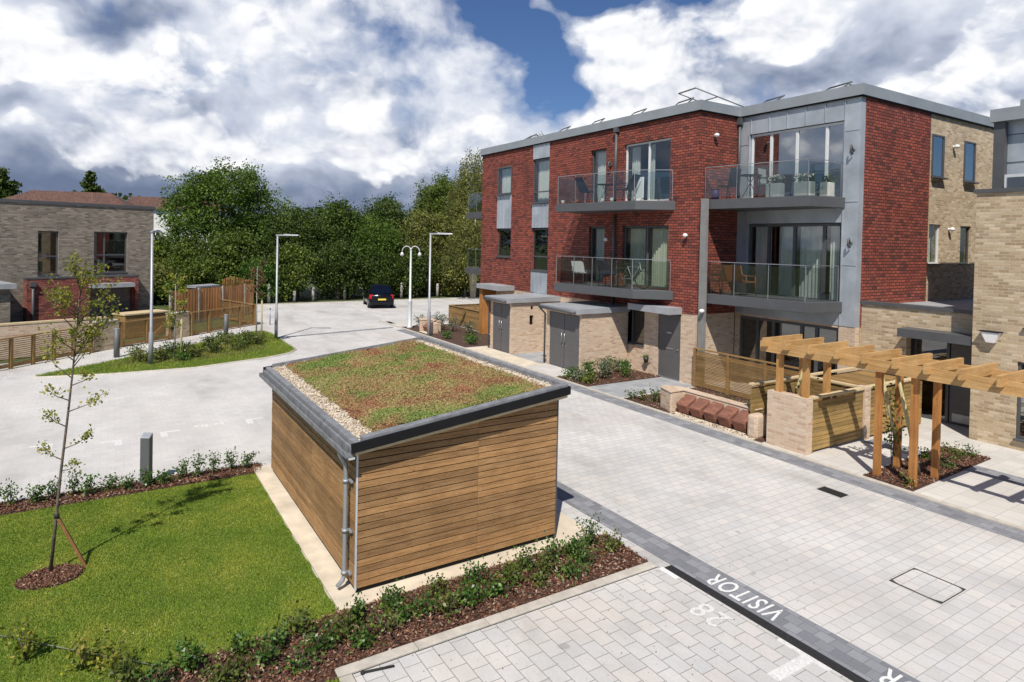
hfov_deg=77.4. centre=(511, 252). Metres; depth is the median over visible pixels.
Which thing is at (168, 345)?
shrub
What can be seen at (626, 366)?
shrub
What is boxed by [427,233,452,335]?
street lamp
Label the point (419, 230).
bushy tree
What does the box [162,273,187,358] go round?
island sapling
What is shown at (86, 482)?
shrub
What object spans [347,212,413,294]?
bushy tree
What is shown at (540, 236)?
window
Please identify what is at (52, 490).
shrub
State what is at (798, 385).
climbing plant
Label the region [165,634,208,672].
shrub
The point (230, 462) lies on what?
shrub
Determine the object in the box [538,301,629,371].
brick store
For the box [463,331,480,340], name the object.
shrub
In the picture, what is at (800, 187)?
flower planter
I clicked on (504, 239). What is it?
window
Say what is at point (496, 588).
shrub
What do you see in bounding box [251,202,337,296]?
bushy tree
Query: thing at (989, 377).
pergola
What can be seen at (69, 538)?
tree stake
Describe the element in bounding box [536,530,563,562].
shrub
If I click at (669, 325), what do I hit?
front door
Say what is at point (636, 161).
sliding door
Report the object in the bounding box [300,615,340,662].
shrub
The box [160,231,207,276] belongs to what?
bramble bush
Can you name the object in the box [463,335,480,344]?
shrub
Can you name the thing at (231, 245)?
round tree
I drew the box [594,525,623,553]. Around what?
shrub
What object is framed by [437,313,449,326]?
shrub
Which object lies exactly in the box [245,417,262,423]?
bay line
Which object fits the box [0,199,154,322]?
brick house
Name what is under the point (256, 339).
shrub
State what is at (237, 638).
shrub
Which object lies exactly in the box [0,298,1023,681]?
road
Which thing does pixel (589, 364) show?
shrub
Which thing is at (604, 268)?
chair
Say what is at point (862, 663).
paver band
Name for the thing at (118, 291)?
front door
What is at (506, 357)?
path
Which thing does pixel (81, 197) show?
roof
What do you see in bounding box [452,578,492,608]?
shrub
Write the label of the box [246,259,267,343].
island sapling
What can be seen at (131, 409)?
parking court
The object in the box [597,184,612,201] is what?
table
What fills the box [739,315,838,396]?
patio door
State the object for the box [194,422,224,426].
bay line
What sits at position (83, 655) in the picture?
twiggy plant
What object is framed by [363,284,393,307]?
parked car
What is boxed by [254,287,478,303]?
hedge
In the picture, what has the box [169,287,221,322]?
closeboard fence
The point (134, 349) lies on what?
shrub
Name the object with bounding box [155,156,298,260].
broad tree
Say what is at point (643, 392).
shrub
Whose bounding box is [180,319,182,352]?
tree stake
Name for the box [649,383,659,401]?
shrub
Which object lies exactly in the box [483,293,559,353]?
brick store
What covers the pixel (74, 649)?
edging
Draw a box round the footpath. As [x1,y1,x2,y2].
[383,317,1023,526]
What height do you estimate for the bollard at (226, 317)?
1.020 m
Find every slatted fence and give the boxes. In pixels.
[0,325,93,368]
[119,316,171,347]
[190,304,254,335]
[220,299,255,324]
[448,305,478,329]
[454,304,478,319]
[692,347,810,401]
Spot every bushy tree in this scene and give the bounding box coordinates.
[225,255,285,302]
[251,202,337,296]
[264,238,321,301]
[305,239,371,299]
[311,190,376,293]
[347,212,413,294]
[354,191,414,235]
[354,247,412,295]
[393,243,451,296]
[396,208,455,295]
[404,167,452,214]
[407,172,470,291]
[432,250,479,296]
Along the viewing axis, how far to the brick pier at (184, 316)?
28.57 m
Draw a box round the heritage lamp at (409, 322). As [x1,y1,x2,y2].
[400,246,421,327]
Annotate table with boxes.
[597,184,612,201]
[612,267,625,287]
[739,174,761,197]
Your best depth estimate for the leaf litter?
8.14 m
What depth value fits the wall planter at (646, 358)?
22.60 m
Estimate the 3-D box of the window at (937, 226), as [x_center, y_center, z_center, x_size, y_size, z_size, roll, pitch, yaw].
[13.679,-0.242,20.901,0.820,1.315,0.391,1,1,-32]
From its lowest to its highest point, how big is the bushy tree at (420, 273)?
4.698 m
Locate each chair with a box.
[571,261,586,283]
[574,177,597,201]
[596,260,617,286]
[615,173,640,200]
[709,265,732,294]
[717,167,740,198]
[731,265,755,295]
[756,168,780,197]
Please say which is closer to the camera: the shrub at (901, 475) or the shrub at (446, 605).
the shrub at (446, 605)
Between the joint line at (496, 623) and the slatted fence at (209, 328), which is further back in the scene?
the slatted fence at (209, 328)
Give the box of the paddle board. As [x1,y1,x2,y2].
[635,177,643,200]
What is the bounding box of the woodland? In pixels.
[72,190,358,241]
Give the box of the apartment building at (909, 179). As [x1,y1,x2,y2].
[465,83,993,396]
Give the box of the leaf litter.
[19,452,797,681]
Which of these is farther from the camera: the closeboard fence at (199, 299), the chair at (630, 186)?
the closeboard fence at (199, 299)
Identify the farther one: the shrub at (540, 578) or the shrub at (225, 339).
the shrub at (225, 339)
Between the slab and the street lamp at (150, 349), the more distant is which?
the street lamp at (150, 349)
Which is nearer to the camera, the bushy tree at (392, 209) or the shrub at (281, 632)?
the shrub at (281, 632)
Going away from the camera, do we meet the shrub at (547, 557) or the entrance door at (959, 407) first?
the shrub at (547, 557)
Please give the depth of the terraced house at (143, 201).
102.33 m
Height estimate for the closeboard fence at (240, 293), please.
2.290 m
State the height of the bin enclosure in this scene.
1.270 m
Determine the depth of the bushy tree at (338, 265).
46.70 m
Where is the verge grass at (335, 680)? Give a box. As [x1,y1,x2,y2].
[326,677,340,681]
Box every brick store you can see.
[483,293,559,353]
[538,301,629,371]
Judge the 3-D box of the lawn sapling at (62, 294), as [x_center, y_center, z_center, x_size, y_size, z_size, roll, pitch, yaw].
[-5.862,2.117,8.707,1.054,4.399,1.002,1,1,-32]
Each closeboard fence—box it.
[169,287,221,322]
[221,276,253,314]
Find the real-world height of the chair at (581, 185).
0.970 m
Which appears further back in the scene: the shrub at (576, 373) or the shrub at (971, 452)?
the shrub at (576, 373)
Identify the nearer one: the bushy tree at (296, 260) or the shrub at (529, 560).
the shrub at (529, 560)
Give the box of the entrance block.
[859,298,972,426]
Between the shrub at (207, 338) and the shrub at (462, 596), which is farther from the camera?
the shrub at (207, 338)
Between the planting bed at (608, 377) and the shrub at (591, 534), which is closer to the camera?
the shrub at (591, 534)
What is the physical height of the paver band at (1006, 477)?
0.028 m
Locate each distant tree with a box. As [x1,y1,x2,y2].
[0,167,22,198]
[79,170,105,192]
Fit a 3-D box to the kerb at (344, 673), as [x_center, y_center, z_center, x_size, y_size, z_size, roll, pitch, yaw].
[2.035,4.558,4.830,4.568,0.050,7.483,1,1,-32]
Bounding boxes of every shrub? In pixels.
[0,478,22,505]
[25,483,48,502]
[38,475,64,501]
[63,470,84,494]
[77,472,100,495]
[97,472,121,490]
[100,645,152,681]
[117,470,137,489]
[120,342,148,359]
[127,346,147,361]
[130,657,180,681]
[138,466,156,486]
[139,650,178,681]
[144,345,167,358]
[152,469,175,483]
[153,343,174,358]
[160,339,178,354]
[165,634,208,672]
[171,342,196,355]
[172,349,193,359]
[172,457,191,479]
[181,345,208,356]
[183,344,204,356]
[187,449,210,476]
[197,643,239,681]
[198,334,216,343]
[201,333,227,348]
[203,340,225,352]
[206,450,222,474]
[210,331,231,340]
[214,641,261,681]
[215,330,235,343]
[222,337,248,350]
[223,446,238,469]
[225,621,256,658]
[229,335,252,346]
[237,451,259,468]
[239,328,260,336]
[246,331,266,344]
[252,635,284,670]
[254,330,270,342]
[259,617,292,651]
[270,641,324,678]
[273,599,318,639]
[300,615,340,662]
[329,599,365,643]
[345,591,370,623]
[346,618,384,653]
[360,602,416,642]
[373,577,407,612]
[384,591,422,625]
[405,582,446,615]
[419,568,447,601]
[429,581,470,623]
[431,310,442,319]
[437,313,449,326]
[441,329,453,338]
[443,315,458,330]
[445,578,480,605]
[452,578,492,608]
[457,554,491,585]
[462,319,475,331]
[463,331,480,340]
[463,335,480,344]
[473,569,516,597]
[492,551,536,586]
[507,539,547,573]
[525,563,550,587]
[534,548,560,576]
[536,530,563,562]
[555,558,589,585]
[559,532,592,558]
[561,365,580,377]
[563,534,601,566]
[567,367,588,380]
[575,510,603,544]
[578,369,598,383]
[579,359,598,374]
[594,355,617,374]
[594,358,612,378]
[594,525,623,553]
[612,356,626,370]
[617,358,637,377]
[624,388,640,398]
[637,389,647,399]
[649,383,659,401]
[899,470,919,486]
[908,446,930,459]
[940,441,964,451]
[940,453,957,468]
[945,448,964,459]
[963,443,979,456]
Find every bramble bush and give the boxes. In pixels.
[153,232,182,263]
[153,252,230,303]
[153,253,175,303]
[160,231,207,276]
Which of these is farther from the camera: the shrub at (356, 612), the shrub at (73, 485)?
the shrub at (73, 485)
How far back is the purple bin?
20.67 m
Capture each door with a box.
[100,287,122,318]
[493,302,509,352]
[549,311,579,369]
[590,226,604,282]
[592,149,605,201]
[623,226,668,288]
[625,138,670,200]
[658,314,680,379]
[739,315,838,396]
[748,223,841,300]
[750,121,844,197]
[949,343,971,426]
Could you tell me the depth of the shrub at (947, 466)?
13.41 m
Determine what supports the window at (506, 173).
in the apartment building at (909, 179)
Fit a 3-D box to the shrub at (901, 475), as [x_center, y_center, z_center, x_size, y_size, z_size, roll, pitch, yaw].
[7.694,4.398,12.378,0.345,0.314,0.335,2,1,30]
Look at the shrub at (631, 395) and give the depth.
18.90 m
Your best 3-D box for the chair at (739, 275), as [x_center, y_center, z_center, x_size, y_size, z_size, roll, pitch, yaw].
[7.415,0.901,20.428,0.598,0.966,0.528,1,1,-12]
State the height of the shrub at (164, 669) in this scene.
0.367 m
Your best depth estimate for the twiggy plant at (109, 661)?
6.62 m
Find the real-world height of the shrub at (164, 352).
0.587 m
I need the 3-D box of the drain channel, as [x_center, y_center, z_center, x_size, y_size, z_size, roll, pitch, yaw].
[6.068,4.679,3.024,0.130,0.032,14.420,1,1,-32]
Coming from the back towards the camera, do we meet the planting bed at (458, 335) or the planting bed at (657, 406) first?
the planting bed at (458, 335)
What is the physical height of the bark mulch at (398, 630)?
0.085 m
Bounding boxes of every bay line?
[29,444,52,448]
[100,439,121,445]
[160,430,180,436]
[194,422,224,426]
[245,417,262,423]
[659,567,679,578]
[767,638,831,680]
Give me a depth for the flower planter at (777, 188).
19.18 m
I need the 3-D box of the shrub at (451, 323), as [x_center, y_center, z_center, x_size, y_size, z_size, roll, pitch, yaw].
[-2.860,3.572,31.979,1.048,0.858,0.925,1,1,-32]
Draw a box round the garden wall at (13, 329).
[0,316,106,359]
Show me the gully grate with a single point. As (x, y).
(832, 492)
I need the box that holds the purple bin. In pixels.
[711,189,719,198]
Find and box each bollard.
[113,328,119,357]
[140,432,152,484]
[224,314,228,333]
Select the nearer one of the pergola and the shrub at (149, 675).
the shrub at (149, 675)
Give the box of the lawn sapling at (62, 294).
[36,247,127,571]
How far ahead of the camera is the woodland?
197.54 m
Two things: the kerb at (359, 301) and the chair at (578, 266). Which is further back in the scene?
the kerb at (359, 301)
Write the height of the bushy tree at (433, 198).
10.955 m
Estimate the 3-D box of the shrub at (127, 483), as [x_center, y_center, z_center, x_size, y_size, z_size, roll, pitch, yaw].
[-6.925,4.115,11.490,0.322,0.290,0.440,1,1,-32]
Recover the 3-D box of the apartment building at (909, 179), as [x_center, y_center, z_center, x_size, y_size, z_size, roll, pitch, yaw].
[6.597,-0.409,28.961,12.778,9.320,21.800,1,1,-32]
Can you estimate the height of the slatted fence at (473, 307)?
1.038 m
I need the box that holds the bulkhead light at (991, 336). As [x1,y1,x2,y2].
[978,330,1002,342]
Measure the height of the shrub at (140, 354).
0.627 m
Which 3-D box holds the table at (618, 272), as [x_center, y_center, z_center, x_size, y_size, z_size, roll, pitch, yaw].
[3.825,0.917,23.001,0.600,0.705,0.591,1,1,-32]
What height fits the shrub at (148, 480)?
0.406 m
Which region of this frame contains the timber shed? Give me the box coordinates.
[259,336,570,592]
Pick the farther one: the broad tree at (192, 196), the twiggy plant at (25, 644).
the broad tree at (192, 196)
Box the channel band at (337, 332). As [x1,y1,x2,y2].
[279,327,393,337]
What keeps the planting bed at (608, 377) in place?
on the road
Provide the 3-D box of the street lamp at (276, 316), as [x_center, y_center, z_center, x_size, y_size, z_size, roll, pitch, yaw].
[-10.226,1.542,28.966,1.035,4.730,0.210,1,1,-2]
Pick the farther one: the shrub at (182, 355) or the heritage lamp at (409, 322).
the heritage lamp at (409, 322)
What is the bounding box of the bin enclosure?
[749,367,921,454]
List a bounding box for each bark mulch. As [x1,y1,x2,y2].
[0,462,262,513]
[116,532,647,681]
[559,368,659,385]
[625,387,821,440]
[863,446,989,488]
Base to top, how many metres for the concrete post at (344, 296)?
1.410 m
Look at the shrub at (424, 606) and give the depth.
7.76 m
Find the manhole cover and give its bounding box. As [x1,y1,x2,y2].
[889,568,965,603]
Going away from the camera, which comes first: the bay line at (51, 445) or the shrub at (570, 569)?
the shrub at (570, 569)
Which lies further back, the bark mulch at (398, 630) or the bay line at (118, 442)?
the bay line at (118, 442)
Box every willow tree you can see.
[441,146,482,294]
[441,202,481,297]
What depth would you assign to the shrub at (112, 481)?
11.38 m
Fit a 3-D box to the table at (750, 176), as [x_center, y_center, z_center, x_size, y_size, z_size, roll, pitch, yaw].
[7.458,-2.039,19.999,0.680,0.745,0.670,1,1,-32]
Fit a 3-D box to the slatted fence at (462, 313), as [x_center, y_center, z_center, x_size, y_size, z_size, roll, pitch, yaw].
[-2.419,3.470,33.655,0.100,1.038,3.950,1,1,-32]
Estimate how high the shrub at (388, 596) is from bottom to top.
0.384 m
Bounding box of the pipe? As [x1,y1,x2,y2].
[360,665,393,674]
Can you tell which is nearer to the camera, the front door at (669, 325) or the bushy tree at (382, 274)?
the front door at (669, 325)
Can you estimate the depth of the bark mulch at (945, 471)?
13.31 m
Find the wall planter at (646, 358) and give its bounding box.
[643,354,648,361]
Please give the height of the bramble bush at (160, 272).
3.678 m
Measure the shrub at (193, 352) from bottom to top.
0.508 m
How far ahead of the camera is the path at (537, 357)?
25.57 m
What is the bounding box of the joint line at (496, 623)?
[352,566,658,681]
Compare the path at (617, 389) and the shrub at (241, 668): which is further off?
the path at (617, 389)
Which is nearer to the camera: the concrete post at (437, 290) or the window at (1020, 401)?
the window at (1020, 401)
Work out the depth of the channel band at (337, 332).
31.00 m
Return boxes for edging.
[0,635,155,665]
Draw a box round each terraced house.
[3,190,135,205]
[127,192,226,247]
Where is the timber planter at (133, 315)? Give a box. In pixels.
[112,309,169,337]
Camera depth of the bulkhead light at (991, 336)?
15.16 m
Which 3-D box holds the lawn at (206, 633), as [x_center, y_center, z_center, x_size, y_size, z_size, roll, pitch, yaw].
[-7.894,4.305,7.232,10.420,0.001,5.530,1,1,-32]
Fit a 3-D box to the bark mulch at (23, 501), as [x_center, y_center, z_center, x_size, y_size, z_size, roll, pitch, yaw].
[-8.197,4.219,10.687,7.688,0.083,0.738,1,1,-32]
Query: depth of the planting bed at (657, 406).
18.84 m
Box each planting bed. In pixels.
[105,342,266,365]
[403,324,489,346]
[556,369,658,386]
[624,387,765,442]
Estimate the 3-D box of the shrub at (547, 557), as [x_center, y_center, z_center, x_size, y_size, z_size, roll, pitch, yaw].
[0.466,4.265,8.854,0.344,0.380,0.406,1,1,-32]
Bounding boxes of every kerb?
[32,331,296,377]
[257,297,478,304]
[334,562,655,681]
[380,321,1023,531]
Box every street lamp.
[148,230,161,364]
[274,234,298,336]
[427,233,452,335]
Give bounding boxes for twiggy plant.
[0,615,47,666]
[60,627,111,675]
[86,625,139,676]
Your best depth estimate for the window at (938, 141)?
20.73 m
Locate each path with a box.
[468,347,541,365]
[511,351,545,363]
[589,377,691,396]
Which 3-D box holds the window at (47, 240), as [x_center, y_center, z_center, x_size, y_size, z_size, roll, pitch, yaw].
[-20.093,0.054,27.644,0.200,1.915,0.780,2,1,38]
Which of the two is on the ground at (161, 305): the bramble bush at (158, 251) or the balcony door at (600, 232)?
the bramble bush at (158, 251)
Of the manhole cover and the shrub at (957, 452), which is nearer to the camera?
the manhole cover
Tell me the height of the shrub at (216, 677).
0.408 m
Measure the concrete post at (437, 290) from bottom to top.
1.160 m
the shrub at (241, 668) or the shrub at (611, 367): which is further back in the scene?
the shrub at (611, 367)
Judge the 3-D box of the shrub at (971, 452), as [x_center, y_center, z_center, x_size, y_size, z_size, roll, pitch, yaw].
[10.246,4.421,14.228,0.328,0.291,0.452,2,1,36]
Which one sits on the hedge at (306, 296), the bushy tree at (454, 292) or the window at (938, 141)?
the bushy tree at (454, 292)
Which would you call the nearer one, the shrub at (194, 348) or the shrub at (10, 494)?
the shrub at (10, 494)
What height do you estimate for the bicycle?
0.945 m
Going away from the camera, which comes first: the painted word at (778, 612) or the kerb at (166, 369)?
the painted word at (778, 612)
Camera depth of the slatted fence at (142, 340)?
26.69 m
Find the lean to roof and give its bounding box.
[187,284,220,289]
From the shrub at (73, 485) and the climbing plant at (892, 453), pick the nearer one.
the shrub at (73, 485)
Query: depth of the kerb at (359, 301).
45.84 m
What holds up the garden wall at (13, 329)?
on the road
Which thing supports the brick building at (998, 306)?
on the road
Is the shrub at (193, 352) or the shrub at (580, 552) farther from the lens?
the shrub at (193, 352)
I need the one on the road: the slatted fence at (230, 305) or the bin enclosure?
the slatted fence at (230, 305)
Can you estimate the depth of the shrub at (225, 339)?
26.83 m
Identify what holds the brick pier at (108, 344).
on the road
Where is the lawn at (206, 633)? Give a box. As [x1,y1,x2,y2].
[0,474,334,681]
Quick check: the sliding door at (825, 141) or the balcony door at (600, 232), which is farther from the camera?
the balcony door at (600, 232)
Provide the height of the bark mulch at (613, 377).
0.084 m
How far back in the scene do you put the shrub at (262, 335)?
27.52 m
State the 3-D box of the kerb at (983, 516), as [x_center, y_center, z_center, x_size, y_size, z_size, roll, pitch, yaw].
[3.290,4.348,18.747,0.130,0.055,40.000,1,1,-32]
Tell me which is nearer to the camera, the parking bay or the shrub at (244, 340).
the parking bay
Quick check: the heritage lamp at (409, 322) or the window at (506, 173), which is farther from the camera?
the heritage lamp at (409, 322)
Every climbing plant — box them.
[788,378,818,394]
[872,378,908,465]
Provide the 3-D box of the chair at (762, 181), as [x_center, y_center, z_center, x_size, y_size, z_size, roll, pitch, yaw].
[7.980,-2.138,19.822,0.528,0.965,0.578,0,1,-42]
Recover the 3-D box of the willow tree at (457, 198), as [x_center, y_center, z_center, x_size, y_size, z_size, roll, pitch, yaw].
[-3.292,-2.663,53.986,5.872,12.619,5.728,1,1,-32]
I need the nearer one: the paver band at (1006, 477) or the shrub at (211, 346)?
the paver band at (1006, 477)
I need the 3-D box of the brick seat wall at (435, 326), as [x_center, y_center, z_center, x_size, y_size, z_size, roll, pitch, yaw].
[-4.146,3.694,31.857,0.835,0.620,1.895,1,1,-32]
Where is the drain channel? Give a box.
[665,565,868,681]
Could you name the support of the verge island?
on the road
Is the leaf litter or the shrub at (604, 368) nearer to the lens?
the leaf litter
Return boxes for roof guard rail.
[678,87,743,106]
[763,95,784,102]
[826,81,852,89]
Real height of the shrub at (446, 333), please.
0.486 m
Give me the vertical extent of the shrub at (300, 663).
0.315 m
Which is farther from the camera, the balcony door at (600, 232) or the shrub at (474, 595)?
the balcony door at (600, 232)
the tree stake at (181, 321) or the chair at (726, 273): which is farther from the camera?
the tree stake at (181, 321)
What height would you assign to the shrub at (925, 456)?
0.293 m
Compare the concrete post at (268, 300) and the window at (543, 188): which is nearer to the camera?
the window at (543, 188)
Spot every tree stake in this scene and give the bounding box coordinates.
[54,513,86,565]
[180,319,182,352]
[261,300,262,342]
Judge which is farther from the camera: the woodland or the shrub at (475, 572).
the woodland
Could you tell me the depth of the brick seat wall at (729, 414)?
16.50 m
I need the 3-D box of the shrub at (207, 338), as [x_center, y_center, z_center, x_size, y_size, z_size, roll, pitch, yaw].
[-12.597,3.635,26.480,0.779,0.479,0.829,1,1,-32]
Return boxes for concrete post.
[267,284,269,303]
[293,290,295,301]
[312,287,314,301]
[343,283,345,299]
[400,283,402,298]
[436,283,438,297]
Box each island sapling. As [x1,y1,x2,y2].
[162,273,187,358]
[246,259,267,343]
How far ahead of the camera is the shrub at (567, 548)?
9.32 m
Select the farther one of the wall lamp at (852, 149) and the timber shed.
the wall lamp at (852, 149)
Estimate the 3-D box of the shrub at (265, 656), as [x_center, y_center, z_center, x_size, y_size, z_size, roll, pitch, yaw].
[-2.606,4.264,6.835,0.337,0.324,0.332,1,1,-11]
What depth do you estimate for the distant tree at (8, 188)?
118.39 m
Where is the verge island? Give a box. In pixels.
[40,332,291,375]
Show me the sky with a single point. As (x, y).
(354, 99)
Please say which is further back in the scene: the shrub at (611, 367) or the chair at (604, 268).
the chair at (604, 268)
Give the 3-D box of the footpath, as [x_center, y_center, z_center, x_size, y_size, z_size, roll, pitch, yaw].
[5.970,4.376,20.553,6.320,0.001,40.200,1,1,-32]
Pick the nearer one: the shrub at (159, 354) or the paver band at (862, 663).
the paver band at (862, 663)
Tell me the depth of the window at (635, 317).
23.43 m
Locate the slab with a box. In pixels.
[254,465,595,611]
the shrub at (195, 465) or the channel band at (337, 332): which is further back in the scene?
the channel band at (337, 332)
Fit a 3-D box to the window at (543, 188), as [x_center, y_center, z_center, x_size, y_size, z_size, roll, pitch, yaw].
[1.381,-3.157,28.534,0.391,1.985,1.310,1,1,-32]
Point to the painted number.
(703, 612)
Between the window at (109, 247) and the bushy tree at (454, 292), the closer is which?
the window at (109, 247)
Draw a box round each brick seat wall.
[419,318,441,334]
[660,385,765,439]
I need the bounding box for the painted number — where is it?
[690,604,731,626]
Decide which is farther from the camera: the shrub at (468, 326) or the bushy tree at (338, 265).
the bushy tree at (338, 265)
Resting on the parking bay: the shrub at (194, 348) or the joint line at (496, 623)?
the joint line at (496, 623)
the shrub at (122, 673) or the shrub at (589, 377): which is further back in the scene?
the shrub at (589, 377)
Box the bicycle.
[613,262,651,288]
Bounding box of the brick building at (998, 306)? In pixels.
[969,99,1023,450]
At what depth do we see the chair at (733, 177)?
20.48 m
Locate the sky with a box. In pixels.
[0,0,1023,221]
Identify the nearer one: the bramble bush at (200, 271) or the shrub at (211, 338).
the shrub at (211, 338)
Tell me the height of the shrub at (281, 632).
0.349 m
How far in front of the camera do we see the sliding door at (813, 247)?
20.15 m
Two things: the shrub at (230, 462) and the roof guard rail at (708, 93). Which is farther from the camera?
the roof guard rail at (708, 93)
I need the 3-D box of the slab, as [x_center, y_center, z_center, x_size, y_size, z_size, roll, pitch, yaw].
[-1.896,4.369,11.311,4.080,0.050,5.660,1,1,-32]
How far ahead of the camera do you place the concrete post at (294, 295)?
44.76 m
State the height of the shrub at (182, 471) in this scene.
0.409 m
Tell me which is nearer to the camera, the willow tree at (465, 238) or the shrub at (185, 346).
the shrub at (185, 346)
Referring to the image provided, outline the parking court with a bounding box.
[0,360,290,501]
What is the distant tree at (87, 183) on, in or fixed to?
on the ground at (161, 305)
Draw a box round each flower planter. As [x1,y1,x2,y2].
[763,174,785,196]
[792,172,814,195]
[819,174,837,196]
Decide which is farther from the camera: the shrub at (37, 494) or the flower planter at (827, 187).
the flower planter at (827, 187)
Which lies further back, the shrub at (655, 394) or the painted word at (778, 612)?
the shrub at (655, 394)
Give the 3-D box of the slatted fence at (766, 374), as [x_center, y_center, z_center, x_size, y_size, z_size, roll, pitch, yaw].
[6.992,3.788,19.081,0.100,1.275,4.050,1,1,-32]
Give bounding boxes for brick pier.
[88,319,118,351]
[165,311,189,338]
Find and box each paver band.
[397,329,1023,542]
[557,481,920,681]
[864,439,1023,485]
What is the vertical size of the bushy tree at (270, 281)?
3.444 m
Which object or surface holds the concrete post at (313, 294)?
on the hedge at (306, 296)
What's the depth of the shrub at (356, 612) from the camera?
7.62 m
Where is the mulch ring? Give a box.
[14,565,82,590]
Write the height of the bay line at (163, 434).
0.008 m
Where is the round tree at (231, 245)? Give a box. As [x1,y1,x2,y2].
[182,224,271,289]
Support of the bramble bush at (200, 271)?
on the ground at (161, 305)
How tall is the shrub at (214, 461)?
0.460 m
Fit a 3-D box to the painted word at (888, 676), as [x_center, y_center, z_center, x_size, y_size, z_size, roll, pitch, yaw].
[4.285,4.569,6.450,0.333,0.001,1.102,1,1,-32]
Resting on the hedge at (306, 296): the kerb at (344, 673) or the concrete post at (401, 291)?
the concrete post at (401, 291)
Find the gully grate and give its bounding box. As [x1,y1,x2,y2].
[817,486,847,497]
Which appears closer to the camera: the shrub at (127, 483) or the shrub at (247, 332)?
the shrub at (127, 483)
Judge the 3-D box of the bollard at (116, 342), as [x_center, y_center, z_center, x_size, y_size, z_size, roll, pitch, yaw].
[-14.675,3.369,23.721,0.206,1.070,0.201,1,1,-32]
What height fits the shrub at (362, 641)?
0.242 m
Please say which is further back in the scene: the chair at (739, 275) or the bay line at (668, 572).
the chair at (739, 275)
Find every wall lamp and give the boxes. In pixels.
[847,238,852,247]
[850,144,854,154]
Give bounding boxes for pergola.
[760,334,1023,487]
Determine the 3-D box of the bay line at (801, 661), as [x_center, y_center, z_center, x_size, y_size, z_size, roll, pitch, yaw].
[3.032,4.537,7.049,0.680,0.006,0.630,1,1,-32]
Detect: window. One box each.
[37,231,58,275]
[94,232,127,273]
[495,166,511,195]
[496,229,510,257]
[530,229,547,271]
[531,158,549,203]
[627,309,644,346]
[928,224,941,264]
[931,134,948,179]
[959,226,971,264]
[963,141,979,183]
[1013,362,1023,442]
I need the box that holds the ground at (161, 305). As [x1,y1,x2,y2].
[0,252,404,363]
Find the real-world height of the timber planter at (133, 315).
1.060 m
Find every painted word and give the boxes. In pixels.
[707,574,782,620]
[879,668,902,681]
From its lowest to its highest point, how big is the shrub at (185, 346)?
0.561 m
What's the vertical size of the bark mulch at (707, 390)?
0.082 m
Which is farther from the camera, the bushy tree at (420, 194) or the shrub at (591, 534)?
the bushy tree at (420, 194)
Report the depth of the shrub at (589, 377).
20.86 m
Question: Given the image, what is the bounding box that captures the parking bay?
[353,566,851,681]
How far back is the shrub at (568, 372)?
21.62 m
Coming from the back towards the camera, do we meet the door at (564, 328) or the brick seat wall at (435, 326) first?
the brick seat wall at (435, 326)
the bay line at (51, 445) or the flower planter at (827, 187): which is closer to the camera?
the bay line at (51, 445)
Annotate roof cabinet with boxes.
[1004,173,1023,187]

